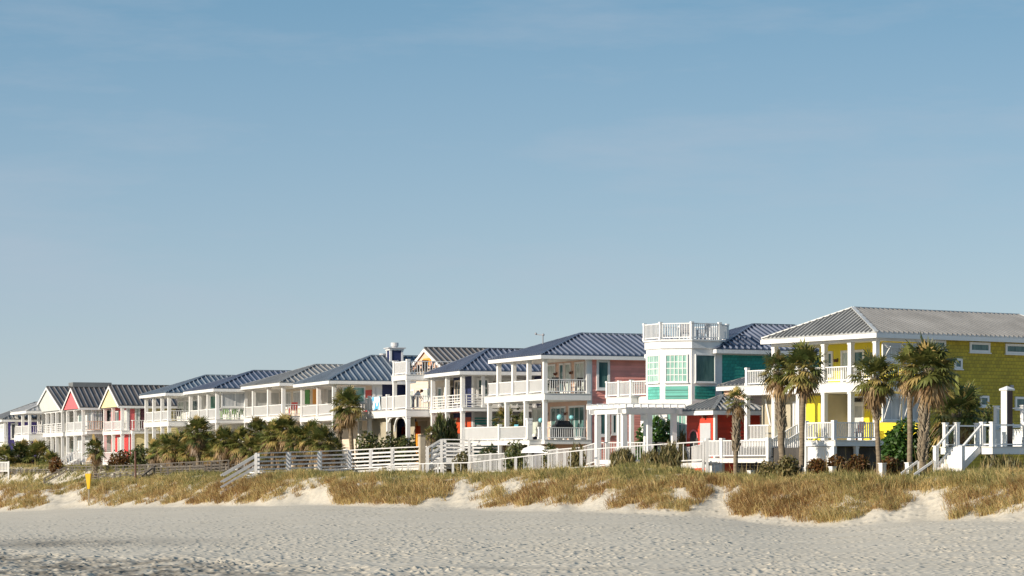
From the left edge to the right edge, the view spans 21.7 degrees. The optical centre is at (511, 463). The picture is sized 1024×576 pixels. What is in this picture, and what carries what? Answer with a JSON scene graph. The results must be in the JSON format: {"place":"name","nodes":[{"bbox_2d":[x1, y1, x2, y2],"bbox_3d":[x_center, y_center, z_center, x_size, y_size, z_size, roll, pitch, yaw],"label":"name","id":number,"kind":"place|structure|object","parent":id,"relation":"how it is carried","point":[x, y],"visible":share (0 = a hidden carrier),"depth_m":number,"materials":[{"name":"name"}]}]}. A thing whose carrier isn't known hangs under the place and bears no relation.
{"place":"outdoors","nodes":[
{"label":"outdoors","id":0,"kind":"place"},
{"bbox_2d":[0,466,1023,575],"bbox_3d":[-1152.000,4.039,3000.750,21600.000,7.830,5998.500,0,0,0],"label":"beach sand","id":1,"kind":"structure","parent":0,"point":[316,532],"depth_m":103.56,"materials":[{"name":"sand"}]},
{"bbox_2d":[0,442,20,468],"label":"palm tree","id":2,"kind":"object","parent":1,"relation":"on","point":[5,449],"visible":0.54,"depth_m":259.74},
{"bbox_2d":[6,438,30,464],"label":"palm tree","id":3,"kind":"object","parent":1,"relation":"on","point":[20,446],"visible":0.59,"depth_m":261.27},
{"bbox_2d":[0,402,40,460],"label":"beach house","id":4,"kind":"structure","parent":1,"relation":"on","point":[7,426],"depth_m":284.31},
{"bbox_2d":[0,469,59,474],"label":"boardwalk","id":5,"kind":"structure","parent":1,"relation":"on","point":[14,471],"depth_m":252.06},
{"bbox_2d":[19,438,53,465],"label":"palm tree","id":6,"kind":"object","parent":1,"relation":"on","point":[37,448],"visible":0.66,"depth_m":260.62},
{"bbox_2d":[10,402,72,462],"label":"beach house","id":7,"kind":"structure","parent":1,"relation":"on","point":[29,411],"depth_m":277.24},
{"bbox_2d":[40,448,60,464],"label":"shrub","id":8,"kind":"object","parent":1,"relation":"on","point":[48,455],"visible":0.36,"depth_m":258.75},
{"bbox_2d":[48,456,63,473],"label":"shrub","id":9,"kind":"object","parent":1,"relation":"on","point":[55,463],"visible":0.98,"depth_m":243.81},
{"bbox_2d":[61,450,79,465],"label":"porch stairs","id":10,"kind":"structure","parent":1,"relation":"on","point":[76,461],"depth_m":256.79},
{"bbox_2d":[37,382,111,463],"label":"beach house","id":11,"kind":"structure","parent":1,"relation":"on","point":[52,399],"depth_m":272.23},
{"bbox_2d":[62,387,110,464],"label":"beach house","id":12,"kind":"structure","parent":1,"relation":"on","point":[83,402],"depth_m":259.31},
{"bbox_2d":[83,433,107,477],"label":"palm tree","id":13,"kind":"object","parent":1,"relation":"on","point":[94,455],"visible":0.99,"depth_m":231.68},
{"bbox_2d":[107,449,133,467],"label":"shrub","id":14,"kind":"object","parent":1,"relation":"on","point":[123,459],"visible":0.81,"depth_m":237.66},
{"bbox_2d":[99,384,176,466],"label":"beach house","id":15,"kind":"structure","parent":1,"relation":"on","point":[125,404],"depth_m":248.59,"materials":[{"name":"wood"}]},
{"bbox_2d":[129,443,149,467],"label":"shrub","id":16,"kind":"object","parent":1,"relation":"on","point":[140,455],"visible":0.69,"depth_m":235.73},
{"bbox_2d":[43,460,242,482],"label":"boardwalk","id":17,"kind":"structure","parent":1,"relation":"on","point":[171,466],"depth_m":220.20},
{"bbox_2d":[143,438,161,466],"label":"palm tree","id":18,"kind":"object","parent":1,"relation":"on","point":[151,458],"visible":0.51,"depth_m":230.90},
{"bbox_2d":[91,466,223,478],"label":"boardwalk","id":19,"kind":"structure","parent":1,"relation":"on","point":[174,469],"depth_m":218.75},
{"bbox_2d":[150,432,169,466],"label":"palm tree","id":20,"kind":"object","parent":1,"relation":"on","point":[158,452],"visible":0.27,"depth_m":226.51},
{"bbox_2d":[156,431,182,467],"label":"palm tree","id":21,"kind":"object","parent":1,"relation":"on","point":[168,455],"visible":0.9,"depth_m":221.99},
{"bbox_2d":[176,440,194,468],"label":"palm tree","id":22,"kind":"object","parent":1,"relation":"on","point":[184,456],"visible":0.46,"depth_m":221.12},
{"bbox_2d":[139,375,233,466],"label":"beach house","id":23,"kind":"structure","parent":1,"relation":"on","point":[172,391],"depth_m":239.59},
{"bbox_2d":[180,414,213,468],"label":"palm tree","id":24,"kind":"object","parent":1,"relation":"on","point":[195,442],"visible":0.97,"depth_m":217.02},
{"bbox_2d":[199,443,218,469],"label":"palm tree","id":25,"kind":"object","parent":1,"relation":"on","point":[207,457],"visible":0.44,"depth_m":216.25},
{"bbox_2d":[205,424,237,470],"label":"palm tree","id":26,"kind":"object","parent":1,"relation":"on","point":[219,447],"visible":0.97,"depth_m":212.21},
{"bbox_2d":[183,370,290,469],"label":"beach house","id":27,"kind":"structure","parent":1,"relation":"on","point":[229,391],"depth_m":227.68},
{"bbox_2d":[220,392,243,407],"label":"window","id":28,"kind":"structure","parent":27,"relation":"in","point":[228,399],"depth_m":226.40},
{"bbox_2d":[256,392,279,405],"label":"window","id":29,"kind":"structure","parent":27,"relation":"in","point":[261,397],"depth_m":227.35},
{"bbox_2d":[225,425,249,469],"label":"palm tree","id":30,"kind":"object","parent":1,"relation":"on","point":[238,434],"visible":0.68,"depth_m":211.38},
{"bbox_2d":[237,434,259,469],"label":"palm tree","id":31,"kind":"object","parent":1,"relation":"on","point":[248,444],"visible":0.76,"depth_m":207.49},
{"bbox_2d":[242,416,265,466],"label":"palm tree","id":32,"kind":"object","parent":1,"relation":"on","point":[256,423],"visible":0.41,"depth_m":210.61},
{"bbox_2d":[249,431,270,470],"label":"palm tree","id":33,"kind":"object","parent":1,"relation":"on","point":[258,445],"visible":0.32,"depth_m":206.87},
{"bbox_2d":[256,417,286,470],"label":"palm tree","id":34,"kind":"object","parent":1,"relation":"on","point":[270,445],"visible":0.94,"depth_m":203.15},
{"bbox_2d":[270,411,299,463],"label":"palm tree","id":35,"kind":"object","parent":1,"relation":"on","point":[285,421],"visible":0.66,"depth_m":203.02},
{"bbox_2d":[239,364,343,470],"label":"beach house","id":36,"kind":"structure","parent":1,"relation":"on","point":[284,384],"depth_m":219.75,"materials":[{"name":"wood"}]},
{"bbox_2d":[280,424,307,466],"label":"palm tree","id":37,"kind":"object","parent":1,"relation":"on","point":[291,445],"visible":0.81,"depth_m":199.33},
{"bbox_2d":[290,417,320,469],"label":"palm tree","id":38,"kind":"object","parent":1,"relation":"on","point":[309,425],"visible":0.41,"depth_m":199.03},
{"bbox_2d":[302,422,338,468],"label":"palm tree","id":39,"kind":"object","parent":1,"relation":"on","point":[322,432],"visible":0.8,"depth_m":195.24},
{"bbox_2d":[327,436,348,468],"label":"palm tree","id":40,"kind":"object","parent":1,"relation":"on","point":[339,446],"visible":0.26,"depth_m":198.12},
{"bbox_2d":[331,420,346,468],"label":"palm tree","id":41,"kind":"object","parent":1,"relation":"on","point":[339,430],"visible":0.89,"depth_m":204.83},
{"bbox_2d":[220,445,463,493],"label":"boardwalk","id":42,"kind":"structure","parent":1,"relation":"on","point":[256,457],"depth_m":190.75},
{"bbox_2d":[328,385,367,467],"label":"palm tree","id":43,"kind":"object","parent":1,"relation":"on","point":[346,415],"visible":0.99,"depth_m":203.59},
{"bbox_2d":[293,343,417,468],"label":"beach house","id":44,"kind":"structure","parent":1,"relation":"on","point":[368,375],"depth_m":208.18,"materials":[{"name":"wood"}]},
{"bbox_2d":[342,386,365,403],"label":"window","id":45,"kind":"structure","parent":44,"relation":"in","point":[361,390],"depth_m":205.64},
{"bbox_2d":[352,429,380,467],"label":"shrub","id":46,"kind":"object","parent":1,"relation":"on","point":[369,440],"visible":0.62,"depth_m":199.71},
{"bbox_2d":[374,431,401,466],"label":"shrub","id":47,"kind":"object","parent":1,"relation":"on","point":[387,443],"visible":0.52,"depth_m":197.82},
{"bbox_2d":[394,434,418,471],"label":"shrub","id":48,"kind":"object","parent":1,"relation":"on","point":[403,442],"visible":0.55,"depth_m":195.74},
{"bbox_2d":[418,435,425,471],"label":"shower post","id":49,"kind":"object","parent":1,"relation":"on","point":[422,448],"visible":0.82,"depth_m":187.33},
{"bbox_2d":[425,425,435,471],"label":"palm tree","id":50,"kind":"object","parent":1,"relation":"on","point":[430,439],"visible":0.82,"depth_m":189.32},
{"bbox_2d":[358,347,522,470],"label":"beach house","id":51,"kind":"structure","parent":1,"relation":"on","point":[382,423],"depth_m":199.61,"materials":[{"name":"wood"}]},
{"bbox_2d":[432,410,449,472],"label":"shrub","id":52,"kind":"object","parent":1,"relation":"on","point":[440,428],"visible":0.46,"depth_m":190.30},
{"bbox_2d":[445,415,459,473],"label":"shrub","id":53,"kind":"object","parent":1,"relation":"on","point":[452,430],"visible":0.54,"depth_m":190.79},
{"bbox_2d":[451,451,473,472],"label":"shrub","id":54,"kind":"object","parent":1,"relation":"on","point":[461,456],"visible":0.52,"depth_m":181.80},
{"bbox_2d":[427,439,503,472],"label":"boardwalk","id":55,"kind":"structure","parent":1,"relation":"on","point":[442,452],"depth_m":186.45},
{"bbox_2d":[424,348,540,471],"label":"beach house","id":56,"kind":"structure","parent":1,"relation":"on","point":[473,375],"depth_m":192.45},
{"bbox_2d":[453,380,459,404],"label":"window","id":57,"kind":"structure","parent":56,"relation":"in","point":[457,382],"depth_m":195.79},
{"bbox_2d":[476,378,488,398],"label":"window","id":58,"kind":"structure","parent":56,"relation":"in","point":[478,379],"depth_m":192.52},
{"bbox_2d":[477,442,497,472],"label":"shrub","id":59,"kind":"object","parent":1,"relation":"on","point":[490,448],"visible":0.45,"depth_m":177.79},
{"bbox_2d":[489,407,518,463],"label":"palm tree","id":60,"kind":"object","parent":1,"relation":"on","point":[500,413],"visible":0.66,"depth_m":185.87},
{"bbox_2d":[0,446,1023,523],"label":"dune grass","id":61,"kind":"structure","parent":1,"relation":"on","point":[760,490],"depth_m":145.24,"materials":[{"name":"plant"}]},
{"bbox_2d":[521,445,551,452],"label":"patio umbrella","id":62,"kind":"object","parent":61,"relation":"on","point":[534,449],"visible":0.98,"depth_m":170.60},
{"bbox_2d":[886,340,930,461],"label":"palm tree","id":63,"kind":"object","parent":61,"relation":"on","point":[902,360],"visible":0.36,"depth_m":129.39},
{"bbox_2d":[503,439,528,470],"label":"shrub","id":64,"kind":"object","parent":1,"relation":"on","point":[517,448],"visible":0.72,"depth_m":171.70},
{"bbox_2d":[513,407,526,466],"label":"shrub","id":65,"kind":"object","parent":1,"relation":"on","point":[520,417],"visible":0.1,"depth_m":183.89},
{"bbox_2d":[468,443,594,471],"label":"picket fence","id":66,"kind":"object","parent":1,"relation":"on","point":[556,457],"visible":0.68,"depth_m":170.87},
{"bbox_2d":[367,441,717,473],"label":"picket fence","id":67,"kind":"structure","parent":1,"relation":"on","point":[700,464],"depth_m":160.48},
{"bbox_2d":[541,442,555,467],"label":"shrub","id":68,"kind":"object","parent":1,"relation":"on","point":[550,447],"visible":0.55,"depth_m":169.85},
{"bbox_2d":[464,332,677,470],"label":"beach house","id":69,"kind":"structure","parent":1,"relation":"on","point":[595,361],"depth_m":180.51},
{"bbox_2d":[532,407,541,436],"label":"window","id":70,"kind":"structure","parent":69,"relation":"in","point":[536,412],"depth_m":187.97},
{"bbox_2d":[548,364,555,392],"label":"door","id":71,"kind":"structure","parent":69,"relation":"in","point":[551,367],"depth_m":185.37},
{"bbox_2d":[550,406,565,439],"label":"door","id":72,"kind":"structure","parent":69,"relation":"in","point":[554,411],"depth_m":184.61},
{"bbox_2d":[551,421,573,438],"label":"grill","id":73,"kind":"object","parent":69,"relation":"on","point":[562,424],"visible":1,"depth_m":178.93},
{"bbox_2d":[564,363,571,392],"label":"door","id":74,"kind":"structure","parent":69,"relation":"in","point":[567,366],"depth_m":182.72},
{"bbox_2d":[568,405,585,439],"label":"door","id":75,"kind":"structure","parent":69,"relation":"in","point":[578,411],"depth_m":180.95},
{"bbox_2d":[574,361,584,392],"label":"door","id":76,"kind":"structure","parent":69,"relation":"in","point":[579,367],"depth_m":180.68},
{"bbox_2d":[596,360,610,390],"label":"window","id":77,"kind":"structure","parent":69,"relation":"in","point":[602,366],"depth_m":179.45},
{"bbox_2d":[611,414,616,435],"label":"window","id":78,"kind":"structure","parent":69,"relation":"in","point":[613,417],"depth_m":179.71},
{"bbox_2d":[567,442,586,467],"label":"shrub","id":79,"kind":"object","parent":1,"relation":"on","point":[575,458],"visible":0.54,"depth_m":163.86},
{"bbox_2d":[609,447,635,466],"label":"shrub","id":80,"kind":"object","parent":1,"relation":"on","point":[618,456],"visible":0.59,"depth_m":152.70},
{"bbox_2d":[601,441,667,459],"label":"picket fence","id":81,"kind":"object","parent":1,"relation":"on","point":[656,446],"visible":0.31,"depth_m":159.11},
{"bbox_2d":[586,403,685,467],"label":"pergola","id":82,"kind":"object","parent":1,"relation":"on","point":[647,411],"visible":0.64,"depth_m":157.86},
{"bbox_2d":[635,423,652,459],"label":"shrub","id":83,"kind":"object","parent":1,"relation":"on","point":[640,437],"visible":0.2,"depth_m":164.92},
{"bbox_2d":[640,448,659,464],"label":"shrub","id":84,"kind":"object","parent":1,"relation":"on","point":[652,456],"visible":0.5,"depth_m":150.78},
{"bbox_2d":[652,415,662,449],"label":"shrub","id":85,"kind":"object","parent":1,"relation":"on","point":[655,425],"visible":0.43,"depth_m":163.87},
{"bbox_2d":[654,417,678,455],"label":"shrub","id":86,"kind":"object","parent":1,"relation":"on","point":[663,437],"visible":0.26,"depth_m":162.85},
{"bbox_2d":[657,438,687,466],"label":"shrub","id":87,"kind":"object","parent":1,"relation":"on","point":[669,452],"visible":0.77,"depth_m":149.55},
{"bbox_2d":[684,438,708,472],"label":"picket fence","id":88,"kind":"object","parent":1,"relation":"on","point":[697,451],"visible":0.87,"depth_m":148.34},
{"bbox_2d":[605,321,819,466],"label":"beach house","id":89,"kind":"structure","parent":1,"relation":"on","point":[690,371],"depth_m":164.46,"materials":[{"name":"wood"}]},
{"bbox_2d":[646,355,659,383],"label":"window","id":90,"kind":"structure","parent":89,"relation":"in","point":[653,361],"depth_m":164.91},
{"bbox_2d":[664,354,688,382],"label":"window","id":91,"kind":"structure","parent":89,"relation":"in","point":[676,365],"depth_m":163.79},
{"bbox_2d":[666,414,686,444],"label":"window","id":92,"kind":"structure","parent":89,"relation":"in","point":[681,420],"depth_m":163.67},
{"bbox_2d":[694,354,716,383],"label":"window","id":93,"kind":"structure","parent":89,"relation":"in","point":[705,364],"depth_m":163.91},
{"bbox_2d":[677,394,761,472],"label":"cabana","id":94,"kind":"object","parent":1,"relation":"on","point":[706,418],"visible":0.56,"depth_m":157.86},
{"bbox_2d":[700,423,710,457],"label":"shutter door","id":95,"kind":"structure","parent":94,"relation":"in","point":[705,428],"depth_m":157.82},
{"bbox_2d":[722,385,752,475],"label":"palm tree","id":96,"kind":"object","parent":1,"relation":"on","point":[738,411],"visible":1,"depth_m":140.88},
{"bbox_2d":[716,374,777,447],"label":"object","id":97,"kind":"structure","parent":1,"relation":"on","point":[725,387],"depth_m":161.81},
{"bbox_2d":[758,459,776,477],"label":"shrub","id":98,"kind":"object","parent":1,"relation":"on","point":[765,468],"visible":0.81,"depth_m":136.83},
{"bbox_2d":[756,348,798,463],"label":"palm tree","id":99,"kind":"object","parent":1,"relation":"on","point":[773,380],"visible":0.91,"depth_m":138.33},
{"bbox_2d":[775,454,799,476],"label":"shrub","id":100,"kind":"object","parent":1,"relation":"on","point":[790,464],"visible":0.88,"depth_m":135.77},
{"bbox_2d":[777,338,831,471],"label":"palm tree","id":101,"kind":"object","parent":1,"relation":"on","point":[804,381],"visible":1,"depth_m":136.66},
{"bbox_2d":[806,458,825,473],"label":"shrub","id":102,"kind":"object","parent":1,"relation":"on","point":[817,465],"visible":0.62,"depth_m":135.81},
{"bbox_2d":[824,454,847,472],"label":"shrub","id":103,"kind":"object","parent":1,"relation":"on","point":[832,459],"visible":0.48,"depth_m":136.83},
{"bbox_2d":[844,454,871,474],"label":"shrub","id":104,"kind":"object","parent":1,"relation":"on","point":[853,462],"visible":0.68,"depth_m":135.80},
{"bbox_2d":[705,306,1023,473],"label":"beach house","id":105,"kind":"structure","parent":1,"relation":"on","point":[988,347],"depth_m":149.40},
{"bbox_2d":[840,350,847,381],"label":"door","id":106,"kind":"structure","parent":105,"relation":"in","point":[843,354],"depth_m":152.26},
{"bbox_2d":[854,404,863,439],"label":"door","id":107,"kind":"structure","parent":105,"relation":"in","point":[858,413],"depth_m":151.26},
{"bbox_2d":[854,349,864,380],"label":"door","id":108,"kind":"structure","parent":105,"relation":"in","point":[858,354],"depth_m":151.26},
{"bbox_2d":[882,343,900,360],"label":"window","id":109,"kind":"structure","parent":105,"relation":"in","point":[885,346],"depth_m":145.36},
{"bbox_2d":[882,394,900,421],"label":"window","id":110,"kind":"structure","parent":105,"relation":"in","point":[892,414],"depth_m":145.45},
{"bbox_2d":[901,396,919,421],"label":"window","id":111,"kind":"structure","parent":105,"relation":"in","point":[903,407],"depth_m":146.32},
{"bbox_2d":[969,342,991,353],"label":"window","id":112,"kind":"structure","parent":105,"relation":"in","point":[974,347],"depth_m":149.13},
{"bbox_2d":[1004,344,1023,354],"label":"window","id":113,"kind":"structure","parent":105,"relation":"in","point":[1010,349],"depth_m":150.63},
{"bbox_2d":[845,347,897,474],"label":"palm tree","id":114,"kind":"object","parent":1,"relation":"on","point":[875,390],"visible":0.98,"depth_m":130.72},
{"bbox_2d":[874,455,904,475],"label":"shrub","id":115,"kind":"object","parent":1,"relation":"on","point":[888,460],"visible":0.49,"depth_m":131.76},
{"bbox_2d":[880,417,919,469],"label":"shrub","id":116,"kind":"object","parent":1,"relation":"on","point":[896,446],"visible":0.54,"depth_m":136.54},
{"bbox_2d":[901,460,935,476],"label":"handrail","id":117,"kind":"object","parent":1,"relation":"on","point":[918,471],"visible":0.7,"depth_m":125.94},
{"bbox_2d":[896,331,964,472],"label":"palm tree","id":118,"kind":"object","parent":1,"relation":"on","point":[929,385],"visible":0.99,"depth_m":127.23,"materials":[{"name":"plant"}]},
{"bbox_2d":[926,426,939,472],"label":"shrub","id":119,"kind":"object","parent":1,"relation":"on","point":[930,454],"visible":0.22,"depth_m":134.60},
{"bbox_2d":[929,376,989,448],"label":"palm tree","id":120,"kind":"object","parent":1,"relation":"on","point":[965,399],"visible":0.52,"depth_m":134.47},
{"bbox_2d":[932,405,1023,470],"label":"sun deck","id":121,"kind":"structure","parent":1,"relation":"on","point":[975,437],"depth_m":126.96,"materials":[{"name":"white"}]},
{"bbox_2d":[999,386,1014,445],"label":"pillar","id":122,"kind":"structure","parent":121,"relation":"on","point":[1006,404],"depth_m":127.39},
{"bbox_2d":[980,401,993,465],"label":"shrub","id":123,"kind":"object","parent":1,"relation":"on","point":[987,416],"visible":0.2,"depth_m":138.97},
{"bbox_2d":[980,453,1023,469],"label":"shrub","id":124,"kind":"object","parent":1,"relation":"on","point":[1001,460],"visible":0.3,"depth_m":125.68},
{"bbox_2d":[0,0,1023,413],"label":"sky","id":125,"kind":"structure","parent":0,"point":[189,189],"materials":[{"name":"blue"}]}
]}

